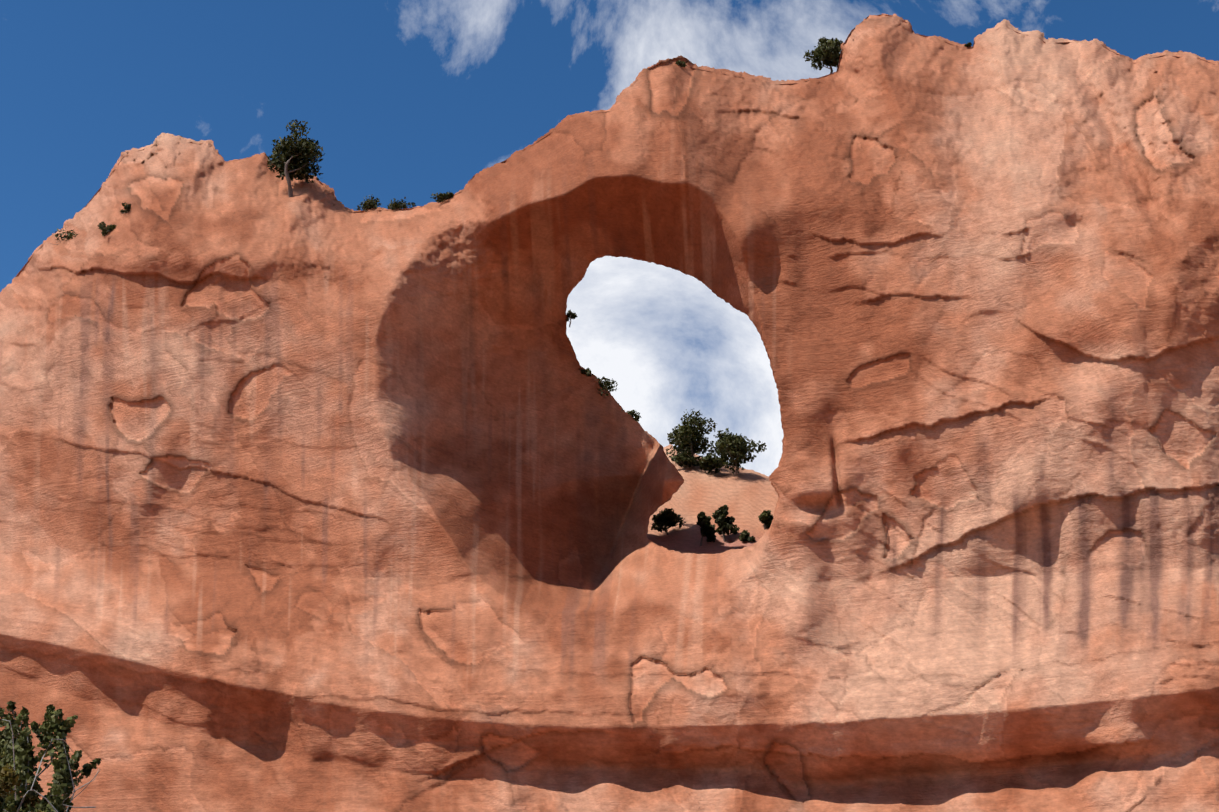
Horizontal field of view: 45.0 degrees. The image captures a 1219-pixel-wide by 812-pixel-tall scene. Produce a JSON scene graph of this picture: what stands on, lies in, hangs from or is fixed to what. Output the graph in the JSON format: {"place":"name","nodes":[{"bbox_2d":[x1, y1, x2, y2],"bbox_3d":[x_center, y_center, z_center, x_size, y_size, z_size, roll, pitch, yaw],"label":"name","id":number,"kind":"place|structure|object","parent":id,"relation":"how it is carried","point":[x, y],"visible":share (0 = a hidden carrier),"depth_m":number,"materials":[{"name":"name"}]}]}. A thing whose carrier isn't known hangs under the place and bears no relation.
{"place":"outdoors","nodes":[
{"label":"outdoors","id":0,"kind":"place"},
{"bbox_2d":[0,14,1218,811],"bbox_3d":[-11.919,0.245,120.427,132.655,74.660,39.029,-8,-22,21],"label":"cliff rock","id":1,"kind":"object","parent":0,"point":[316,496],"visible":1,"depth_m":103.90,"materials":[{"name":"stone"}]},
{"bbox_2d":[50,228,77,244],"bbox_3d":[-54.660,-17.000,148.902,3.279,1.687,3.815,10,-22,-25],"label":"rock shrub","id":2,"kind":"object","parent":1,"relation":"on","point":[69,235],"visible":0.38,"depth_m":148.31,"materials":[{"name":"green plant"}]},
{"bbox_2d":[98,222,116,235],"bbox_3d":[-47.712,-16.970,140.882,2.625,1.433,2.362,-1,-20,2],"label":"rock shrub","id":3,"kind":"object","parent":1,"relation":"on","point":[105,229],"visible":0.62,"depth_m":140.88,"materials":[{"name":"green plant"}]},
{"bbox_2d":[120,203,130,213],"bbox_3d":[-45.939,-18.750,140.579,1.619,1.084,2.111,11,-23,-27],"label":"rock shrub","id":4,"kind":"object","parent":1,"relation":"on","point":[127,207],"visible":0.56,"depth_m":140.32,"materials":[{"name":"green plant"}]},
{"bbox_2d":[267,119,324,196],"bbox_3d":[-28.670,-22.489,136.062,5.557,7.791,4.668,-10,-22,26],"label":"summit tree","id":5,"kind":"object","parent":1,"relation":"on","point":[291,162],"visible":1,"depth_m":135.41,"materials":[{"name":"green plant"}]},
{"bbox_2d":[354,194,380,210],"bbox_3d":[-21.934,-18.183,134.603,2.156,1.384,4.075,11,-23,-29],"label":"rock shrub","id":6,"kind":"object","parent":1,"relation":"on","point":[371,203],"visible":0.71,"depth_m":133.87,"materials":[{"name":"green plant"}]},
{"bbox_2d":[387,197,415,209],"bbox_3d":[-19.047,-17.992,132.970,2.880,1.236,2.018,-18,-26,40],"label":"rock shrub","id":7,"kind":"object","parent":1,"relation":"on","point":[401,204],"visible":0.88,"depth_m":132.53,"materials":[{"name":"green plant"}]},
{"bbox_2d":[430,191,453,202],"bbox_3d":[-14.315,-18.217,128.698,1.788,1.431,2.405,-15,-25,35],"label":"rock shrub","id":8,"kind":"object","parent":1,"relation":"on","point":[440,197],"visible":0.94,"depth_m":128.22,"materials":[{"name":"green plant"}]},
{"bbox_2d":[565,309,577,326],"bbox_3d":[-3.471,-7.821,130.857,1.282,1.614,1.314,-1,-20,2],"label":"rock shrub","id":9,"kind":"object","parent":1,"relation":"on","point":[570,315],"visible":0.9,"depth_m":130.66,"materials":[{"name":"green plant"}]},
{"bbox_2d":[579,367,592,376],"bbox_3d":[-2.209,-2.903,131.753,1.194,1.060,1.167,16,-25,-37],"label":"rock shrub","id":10,"kind":"object","parent":1,"relation":"on","point":[587,371],"visible":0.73,"depth_m":131.57,"materials":[{"name":"green plant"}]},
{"bbox_2d":[596,376,617,395],"bbox_3d":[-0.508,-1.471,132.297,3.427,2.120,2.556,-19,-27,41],"label":"rock shrub","id":11,"kind":"object","parent":1,"relation":"on","point":[606,382],"visible":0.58,"depth_m":131.77,"materials":[{"name":"green plant"}]},
{"bbox_2d":[16,14,1215,276],"bbox_3d":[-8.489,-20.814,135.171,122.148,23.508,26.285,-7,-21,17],"label":"rock","id":12,"kind":"object","parent":1,"relation":"on","point":[692,68],"visible":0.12,"depth_m":127.78,"materials":[{"name":"stone"}]},
{"bbox_2d":[803,37,842,73],"bbox_3d":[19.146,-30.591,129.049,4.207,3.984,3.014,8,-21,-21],"label":"summit tree","id":13,"kind":"object","parent":12,"relation":"on","point":[827,53],"visible":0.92,"depth_m":128.79,"materials":[{"name":"green plant"}]},
{"bbox_2d":[627,410,640,421],"bbox_3d":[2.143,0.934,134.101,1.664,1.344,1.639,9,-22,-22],"label":"rock shrub","id":14,"kind":"object","parent":1,"relation":"on","point":[632,413],"visible":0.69,"depth_m":134.01,"materials":[{"name":"green plant"}]},
{"bbox_2d":[676,60,686,66],"bbox_3d":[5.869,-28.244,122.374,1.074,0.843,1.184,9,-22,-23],"label":"rock shrub","id":15,"kind":"object","parent":1,"relation":"on","point":[681,63],"visible":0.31,"depth_m":122.08,"materials":[{"name":"green plant"}]},
{"bbox_2d":[0,0,1218,475],"label":"sky","id":16,"kind":"structure","parent":0,"point":[412,100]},
{"bbox_2d":[647,444,777,553],"bbox_3d":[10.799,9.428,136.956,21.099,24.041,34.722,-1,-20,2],"label":"sand slope","id":17,"kind":"structure","parent":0,"point":[747,497],"depth_m":137.97,"materials":[{"name":"orange sand"}]},
{"bbox_2d":[650,508,685,534],"bbox_3d":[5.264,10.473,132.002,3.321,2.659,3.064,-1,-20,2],"label":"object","id":18,"kind":"object","parent":17,"relation":"on","point":[666,518],"visible":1,"depth_m":131.46,"materials":[{"name":"green plant"}]},
{"bbox_2d":[671,451,699,466],"bbox_3d":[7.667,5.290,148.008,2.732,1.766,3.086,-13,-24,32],"label":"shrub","id":19,"kind":"object","parent":17,"relation":"on","point":[685,459],"visible":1,"depth_m":147.57,"materials":[{"name":"green plant"}]},
{"bbox_2d":[666,408,719,460],"bbox_3d":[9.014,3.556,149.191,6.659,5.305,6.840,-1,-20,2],"label":"tree","id":20,"kind":"object","parent":17,"relation":"on","point":[687,436],"visible":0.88,"depth_m":148.11,"materials":[{"name":"green plant"}]},
{"bbox_2d":[696,512,716,545],"bbox_3d":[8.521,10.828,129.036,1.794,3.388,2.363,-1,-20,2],"label":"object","id":21,"kind":"object","parent":17,"relation":"on","point":[707,530],"visible":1,"depth_m":128.90,"materials":[{"name":"green plant"}]},
{"bbox_2d":[699,456,725,470],"bbox_3d":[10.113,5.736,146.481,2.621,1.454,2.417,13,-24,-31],"label":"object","id":22,"kind":"object","parent":17,"relation":"on","point":[702,464],"visible":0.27,"depth_m":146.00,"materials":[{"name":"green plant"}]},
{"bbox_2d":[711,504,739,541],"bbox_3d":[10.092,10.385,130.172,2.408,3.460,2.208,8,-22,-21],"label":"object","id":23,"kind":"object","parent":17,"relation":"on","point":[723,521],"visible":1,"depth_m":129.73,"materials":[{"name":"green plant"}]},
{"bbox_2d":[699,428,766,473],"bbox_3d":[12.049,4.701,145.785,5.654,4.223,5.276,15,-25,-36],"label":"tree","id":24,"kind":"object","parent":17,"relation":"on","point":[734,448],"visible":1,"depth_m":145.07,"materials":[{"name":"green plant"}]},
{"bbox_2d":[739,530,755,541],"bbox_3d":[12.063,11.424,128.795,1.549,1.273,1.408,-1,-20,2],"label":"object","id":25,"kind":"object","parent":17,"relation":"on","point":[744,536],"visible":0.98,"depth_m":128.55,"materials":[{"name":"green plant"}]},
{"bbox_2d":[758,510,772,529],"bbox_3d":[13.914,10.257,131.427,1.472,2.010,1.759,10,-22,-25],"label":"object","id":26,"kind":"object","parent":17,"relation":"on","point":[765,517],"visible":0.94,"depth_m":131.11,"materials":[{"name":"green plant"}]},
{"label":"ground","id":27,"kind":"structure","parent":0,"visible":0},
{"bbox_2d":[0,700,101,811],"bbox_3d":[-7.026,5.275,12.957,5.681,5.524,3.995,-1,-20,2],"label":"juniper tree","id":28,"kind":"object","parent":27,"relation":"on","point":[19,761],"visible":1,"depth_m":13.82,"materials":[{"name":"green plant"}]}
]}

